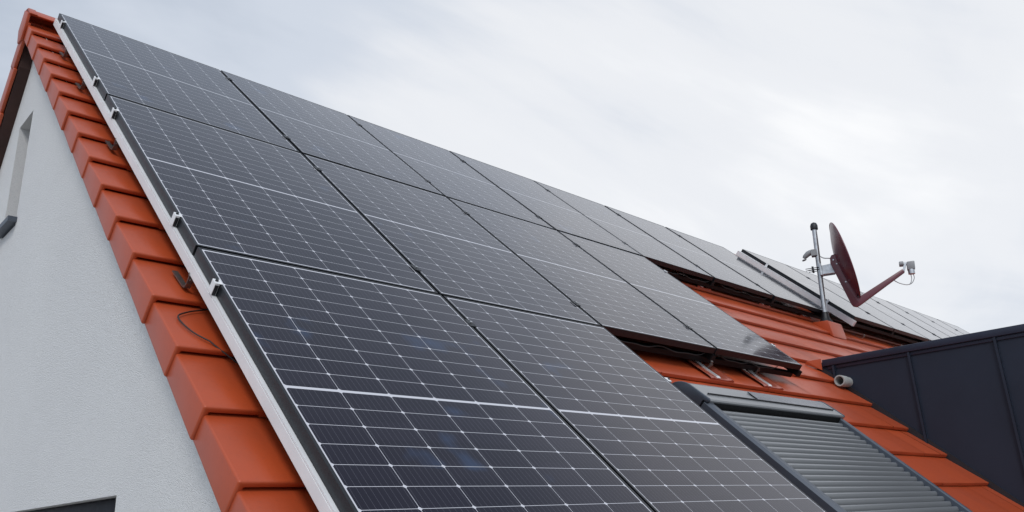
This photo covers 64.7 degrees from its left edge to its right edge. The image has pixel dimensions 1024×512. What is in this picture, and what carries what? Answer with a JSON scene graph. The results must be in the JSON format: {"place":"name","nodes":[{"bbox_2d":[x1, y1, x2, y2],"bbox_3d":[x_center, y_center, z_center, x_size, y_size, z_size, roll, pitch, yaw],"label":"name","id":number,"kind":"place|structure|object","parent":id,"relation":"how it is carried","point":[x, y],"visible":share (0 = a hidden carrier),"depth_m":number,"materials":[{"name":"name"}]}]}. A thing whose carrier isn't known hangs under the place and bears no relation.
{"place":"outdoors","nodes":[
{"label":"outdoors","id":0,"kind":"place"},
{"bbox_2d":[0,0,1023,332],"label":"sky","id":1,"kind":"structure","parent":0,"point":[733,125],"materials":[{"name":"white"}]},
{"label":"ground","id":2,"kind":"structure","parent":0,"visible":0},
{"bbox_2d":[0,8,1023,511],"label":"house","id":3,"kind":"structure","parent":2,"relation":"on","point":[122,388],"depth_m":4.07,"materials":[{"name":"white"}]},
{"bbox_2d":[0,215,16,238],"bbox_3d":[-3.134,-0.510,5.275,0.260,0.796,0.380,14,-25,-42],"label":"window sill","id":4,"kind":"structure","parent":3,"relation":"in","point":[8,223],"depth_m":5.02,"materials":[{"name":"black metal"}]},
{"bbox_2d":[31,498,115,511],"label":"window","id":5,"kind":"structure","parent":3,"relation":"in","point":[104,505],"depth_m":3.22,"materials":[{"name":"black"}]},
{"bbox_2d":[53,18,339,511],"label":"mounting rail","id":6,"kind":"object","parent":3,"relation":"attached to","point":[320,495],"visible":0.72,"depth_m":2.56,"materials":[{"name":"metal"}]},
{"bbox_2d":[59,20,65,28],"bbox_3d":[-2.908,-1.502,5.241,0.026,0.052,0.036,14,17,-42],"label":"end clamp","id":7,"kind":"object","parent":6,"relation":"attached to","point":[62,23],"visible":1,"depth_m":5.23,"materials":[{"name":"metal"}]},
{"bbox_2d":[59,47,67,57],"bbox_3d":[-2.800,-1.283,5.061,0.020,0.076,0.172,14,17,-42],"label":"roof hook","id":8,"kind":"object","parent":6,"relation":"attached to","point":[65,54],"visible":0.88,"depth_m":5.01,"materials":[{"name":"metal"}]},
{"bbox_2d":[75,79,85,89],"bbox_3d":[-2.444,-0.987,4.590,0.020,0.076,0.172,14,17,-42],"label":"roof hook","id":9,"kind":"object","parent":6,"relation":"attached to","point":[82,86],"visible":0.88,"depth_m":4.54,"materials":[{"name":"metal"}]},
{"bbox_2d":[92,76,99,86],"bbox_3d":[-2.235,-0.940,4.350,0.026,0.052,0.036,14,17,-42],"label":"end clamp","id":10,"kind":"object","parent":6,"relation":"attached to","point":[95,80],"visible":1,"depth_m":4.34,"materials":[{"name":"metal"}]},
{"bbox_2d":[105,138,118,149],"bbox_3d":[-1.928,-0.555,3.906,0.020,0.076,0.172,14,17,-42],"label":"roof hook","id":11,"kind":"object","parent":6,"relation":"attached to","point":[114,146],"visible":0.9,"depth_m":3.86,"materials":[{"name":"metal"}]},
{"bbox_2d":[110,107,118,118],"bbox_3d":[-1.950,-0.702,3.972,0.026,0.052,0.036,14,17,-42],"label":"end clamp","id":12,"kind":"object","parent":6,"relation":"attached to","point":[113,112],"visible":1,"depth_m":3.96,"materials":[{"name":"metal"}]},
{"bbox_2d":[170,212,181,226],"bbox_3d":[-1.277,-0.141,3.080,0.026,0.052,0.036,14,17,-42],"label":"end clamp","id":13,"kind":"object","parent":6,"relation":"attached to","point":[176,216],"visible":1,"depth_m":3.07,"materials":[{"name":"metal"}]},
{"bbox_2d":[172,270,192,288],"bbox_3d":[-1.185,0.065,2.921,0.020,0.076,0.172,14,17,-42],"label":"roof hook","id":14,"kind":"object","parent":6,"relation":"attached to","point":[187,284],"visible":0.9,"depth_m":2.90,"materials":[{"name":"metal"}]},
{"bbox_2d":[208,278,222,295],"bbox_3d":[-0.987,0.102,2.695,0.026,0.052,0.036,14,17,-42],"label":"end clamp","id":15,"kind":"object","parent":6,"relation":"attached to","point":[214,286],"visible":1,"depth_m":2.68,"materials":[{"name":"metal"}]},
{"bbox_2d":[105,94,437,293],"bbox_3d":[-1.213,-0.313,3.901,1.108,0.042,1.755,14,18,-42],"label":"solar module","id":16,"kind":"object","parent":6,"relation":"attached to","point":[221,190],"visible":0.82,"depth_m":3.71,"materials":[{"name":"black glass"}]},
{"bbox_2d":[194,247,653,511],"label":"solar module","id":17,"kind":"object","parent":6,"relation":"attached to","point":[390,398],"visible":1,"depth_m":2.57,"materials":[{"name":"black glass"}]},
{"bbox_2d":[177,308,237,362],"bbox_3d":[-1.013,0.252,2.704,0.184,0.279,0.291,14,-25,-42],"label":"solar cable","id":18,"kind":"object","parent":3,"relation":"attached to","point":[212,343],"visible":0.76,"depth_m":2.63,"materials":[{"name":"black rubber"}]},
{"bbox_2d":[617,338,792,376],"bbox_3d":[1.239,0.659,5.218,2.237,0.038,0.040,14,17,-42],"label":"cross rail","id":19,"kind":"object","parent":3,"relation":"attached to","point":[717,360],"visible":0.58,"depth_m":5.16,"materials":[{"name":"black metal"}]},
{"bbox_2d":[686,359,733,382],"bbox_3d":[1.232,0.702,5.191,0.260,0.025,0.335,14,18,-42],"label":"metal tile","id":20,"kind":"object","parent":19,"relation":"hanging from","point":[713,373],"visible":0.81,"depth_m":5.13,"materials":[{"name":"metal"}]},
{"bbox_2d":[739,368,783,389],"bbox_3d":[1.688,0.820,5.609,0.260,0.025,0.335,14,18,-42],"label":"metal tile","id":21,"kind":"object","parent":19,"relation":"hanging from","point":[765,381],"visible":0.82,"depth_m":5.55,"materials":[{"name":"metal"}]},
{"bbox_2d":[698,277,714,285],"bbox_3d":[1.490,-0.121,8.543,0.040,0.046,1.767,14,17,-42],"label":"mounting rail","id":22,"kind":"object","parent":3,"relation":"attached to","point":[711,283],"visible":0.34,"depth_m":7.93,"materials":[{"name":"black metal"}]},
{"bbox_2d":[605,206,772,298],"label":"solar module","id":23,"kind":"object","parent":22,"relation":"attached to","point":[719,272],"visible":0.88,"depth_m":8.76,"materials":[{"name":"black glass"}]},
{"bbox_2d":[698,351,716,360],"bbox_3d":[0.327,-0.146,6.405,0.040,0.047,3.542,14,17,-42],"label":"mounting rail","id":24,"kind":"object","parent":3,"relation":"attached to","point":[710,356],"visible":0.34,"depth_m":5.15,"materials":[{"name":"black metal"}]},
{"bbox_2d":[348,115,554,229],"bbox_3d":[-0.542,-0.691,6.658,1.109,0.044,1.755,15,17,-42],"label":"solar module","id":25,"kind":"object","parent":24,"relation":"attached to","point":[446,173],"visible":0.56,"depth_m":6.55,"materials":[{"name":"black glass"}]},
{"bbox_2d":[450,151,642,255],"bbox_3d":[0.273,-0.483,7.405,1.109,0.043,1.755,14,18,-42],"label":"solar module","id":26,"kind":"object","parent":24,"relation":"attached to","point":[550,209],"visible":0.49,"depth_m":7.30,"materials":[{"name":"black glass"}]},
{"bbox_2d":[558,231,801,369],"bbox_3d":[1.227,0.316,6.138,1.109,0.043,1.755,15,17,-42],"label":"solar module","id":27,"kind":"object","parent":24,"relation":"attached to","point":[723,333],"visible":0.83,"depth_m":5.98,"materials":[{"name":"black glass"}]},
{"bbox_2d":[721,356,777,368],"bbox_3d":[1.611,0.725,5.467,0.726,0.031,0.010,14,-25,-42],"label":"solar cable","id":28,"kind":"object","parent":27,"relation":"hanging from","point":[749,362],"visible":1,"depth_m":5.46,"materials":[{"name":"black rubber"}]},
{"bbox_2d":[668,271,820,319],"bbox_3d":[2.387,0.403,8.419,3.540,0.038,0.040,14,17,-42],"label":"cross rail","id":29,"kind":"object","parent":3,"relation":"attached to","point":[723,289],"visible":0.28,"depth_m":8.40,"materials":[{"name":"black metal"}]},
{"bbox_2d":[675,271,710,290],"bbox_3d":[1.804,0.242,8.080,0.240,0.025,0.335,14,17,-42],"label":"metal tile","id":30,"kind":"object","parent":29,"relation":"attached to","point":[703,287],"visible":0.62,"depth_m":8.00,"materials":[{"name":"metal"}]},
{"bbox_2d":[737,290,769,306],"bbox_3d":[2.639,0.458,8.846,0.240,0.025,0.335,14,17,-42],"label":"metal tile","id":31,"kind":"object","parent":29,"relation":"attached to","point":[763,304],"visible":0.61,"depth_m":8.77,"materials":[{"name":"metal"}]},
{"bbox_2d":[778,302,810,318],"bbox_3d":[3.300,0.629,9.453,0.260,0.025,0.335,14,17,-42],"label":"metal tile","id":32,"kind":"object","parent":29,"relation":"attached to","point":[802,315],"visible":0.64,"depth_m":9.39,"materials":[{"name":"metal"}]},
{"bbox_2d":[759,295,774,303],"bbox_3d":[2.325,0.095,9.309,0.040,0.046,1.767,14,17,-42],"label":"mounting rail","id":33,"kind":"object","parent":3,"relation":"attached to","point":[770,300],"visible":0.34,"depth_m":8.69,"materials":[{"name":"black metal"}]},
{"bbox_2d":[665,227,829,314],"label":"solar module","id":34,"kind":"object","parent":33,"relation":"attached to","point":[778,290],"visible":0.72,"depth_m":9.60,"materials":[{"name":"black glass"}]},
{"bbox_2d":[784,367,801,376],"bbox_3d":[1.140,0.064,7.151,0.040,0.047,3.542,14,17,-42],"label":"mounting rail","id":35,"kind":"object","parent":3,"relation":"attached to","point":[795,372],"visible":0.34,"depth_m":5.90,"materials":[{"name":"black metal"}]},
{"bbox_2d":[533,180,713,280],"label":"solar module","id":36,"kind":"object","parent":35,"relation":"attached to","point":[648,247],"visible":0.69,"depth_m":8.01,"materials":[{"name":"black glass"}]},
{"bbox_2d":[736,251,856,325],"bbox_3d":[3.548,0.380,10.243,0.043,0.070,1.878,14,18,-42],"label":"mounting rail","id":37,"kind":"object","parent":3,"relation":"attached to","point":[809,296],"visible":0.97,"depth_m":10.19,"materials":[{"name":"metal"}]},
{"bbox_2d":[807,309,820,317],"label":"mounting rail","id":38,"kind":"object","parent":3,"relation":"attached to","point":[817,314],"visible":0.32,"depth_m":9.46,"materials":[{"name":"black metal"}]},
{"bbox_2d":[672,381,972,511],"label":"roof window","id":39,"kind":"structure","parent":3,"relation":"in","point":[810,443],"depth_m":4.23,"materials":[{"name":"grey metal"}]},
{"bbox_2d":[802,222,846,339],"bbox_3d":[3.609,0.288,9.514,0.330,1.437,0.271,14,-25,-42],"label":"antenna mast","id":40,"kind":"object","parent":3,"relation":"on","point":[828,324],"visible":0.95,"depth_m":9.41,"materials":[{"name":"metal"}]},
{"bbox_2d":[808,222,914,306],"bbox_3d":[4.016,0.080,9.380,0.817,1.045,0.894,6,-20,-24],"label":"satellite dish","id":41,"kind":"object","parent":40,"relation":"attached to","point":[840,266],"visible":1,"depth_m":9.22,"materials":[{"name":"red paint"}]},
{"bbox_2d":[845,322,919,342],"bbox_3d":[6.941,1.543,12.375,8.070,0.038,0.040,14,17,-42],"label":"cross rail","id":42,"kind":"object","parent":3,"relation":"attached to","point":[883,332],"visible":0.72,"depth_m":10.36,"materials":[{"name":"black metal"}]},
{"bbox_2d":[879,327,893,334],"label":"mounting rail","id":43,"kind":"object","parent":3,"relation":"attached to","point":[890,332],"visible":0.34,"depth_m":10.40,"materials":[{"name":"black metal"}]},
{"bbox_2d":[741,249,893,330],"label":"solar module","id":44,"kind":"object","parent":43,"relation":"attached to","point":[837,302],"visible":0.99,"depth_m":10.43,"materials":[{"name":"black glass"}]},
{"label":"rail","id":45,"kind":"object","parent":3,"relation":"attached to","visible":0},
{"bbox_2d":[58,13,298,151],"bbox_3d":[-2.169,-1.111,5.166,1.108,0.043,1.755,15,17,-42],"label":"solar module","id":46,"kind":"object","parent":45,"relation":"attached to","point":[129,69],"visible":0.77,"depth_m":5.02,"materials":[{"name":"black glass"}]},
{"bbox_2d":[221,70,443,195],"bbox_3d":[-1.354,-0.902,5.912,1.108,0.042,1.755,14,17,-42],"label":"solar module","id":47,"kind":"object","parent":45,"relation":"attached to","point":[306,127],"visible":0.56,"depth_m":5.78,"materials":[{"name":"black glass"}]},
{"bbox_2d":[410,264,420,272],"bbox_3d":[-0.460,0.068,3.818,0.038,0.045,0.056,14,17,-42],"label":"clamp","id":48,"kind":"object","parent":45,"relation":"attached to","point":[416,268],"visible":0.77,"depth_m":3.81,"materials":[{"name":"silver metal"}]},
{"bbox_2d":[303,154,600,325],"bbox_3d":[-0.400,-0.103,4.647,1.108,0.044,1.755,14,18,-42],"label":"solar module","id":49,"kind":"object","parent":45,"relation":"attached to","point":[447,246],"visible":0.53,"depth_m":4.49,"materials":[{"name":"black glass"}]},
{"bbox_2d":[464,319,476,327],"bbox_3d":[-0.184,0.298,3.453,0.038,0.045,0.056,14,17,-42],"label":"clamp","id":50,"kind":"object","parent":45,"relation":"attached to","point":[471,323],"visible":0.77,"depth_m":3.44,"materials":[{"name":"silver metal"}]},
{"bbox_2d":[443,296,826,511],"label":"solar module","id":51,"kind":"object","parent":45,"relation":"attached to","point":[652,438],"visible":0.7,"depth_m":3.34,"materials":[{"name":"black glass"}]},
{"label":"rail","id":52,"kind":"object","parent":3,"relation":"attached to","visible":0},
{"bbox_2d":[447,197,715,353],"bbox_3d":[0.413,0.106,5.393,1.108,0.042,1.755,15,17,-42],"label":"solar module","id":53,"kind":"object","parent":52,"relation":"attached to","point":[609,300],"visible":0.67,"depth_m":5.22,"materials":[{"name":"black glass"}]},
{"bbox_2d":[620,340,704,354],"bbox_3d":[0.884,0.539,4.800,0.926,0.035,0.010,14,-25,-42],"label":"solar cable","id":54,"kind":"object","parent":53,"relation":"attached to","point":[661,346],"visible":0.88,"depth_m":4.79,"materials":[{"name":"black rubber"}]},
{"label":"rail","id":55,"kind":"object","parent":3,"relation":"attached to","visible":0},
{"bbox_2d":[785,264,928,340],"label":"solar module","id":56,"kind":"object","parent":55,"relation":"attached to","point":[899,327],"visible":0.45,"depth_m":11.21,"materials":[{"name":"black glass"}]},
{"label":"rail","id":57,"kind":"object","parent":3,"relation":"attached to","visible":0},
{"bbox_2d":[824,278,940,340],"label":"solar module","id":58,"kind":"object","parent":57,"relation":"attached to","point":[930,336],"visible":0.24,"depth_m":12.05,"materials":[{"name":"black glass"}]},
{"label":"rail","id":59,"kind":"object","parent":3,"relation":"attached to","visible":0},
{"bbox_2d":[860,291,949,338],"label":"solar module","id":60,"kind":"object","parent":59,"relation":"attached to","point":[917,321],"visible":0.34,"depth_m":13.04,"materials":[{"name":"black glass"}]},
{"bbox_2d":[887,301,957,336],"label":"solar module","id":61,"kind":"object","parent":59,"relation":"attached to","point":[930,323],"visible":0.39,"depth_m":13.96,"materials":[{"name":"black glass"}]},
{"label":"rail","id":62,"kind":"object","parent":3,"relation":"attached to","visible":0},
{"bbox_2d":[915,311,963,334],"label":"solar module","id":63,"kind":"object","parent":62,"relation":"attached to","point":[947,327],"visible":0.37,"depth_m":14.86,"materials":[{"name":"black glass"}]},
{"bbox_2d":[937,319,969,333],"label":"solar module","id":64,"kind":"object","parent":62,"relation":"attached to","point":[958,328],"visible":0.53,"depth_m":15.72,"materials":[{"name":"black glass"}]}
]}

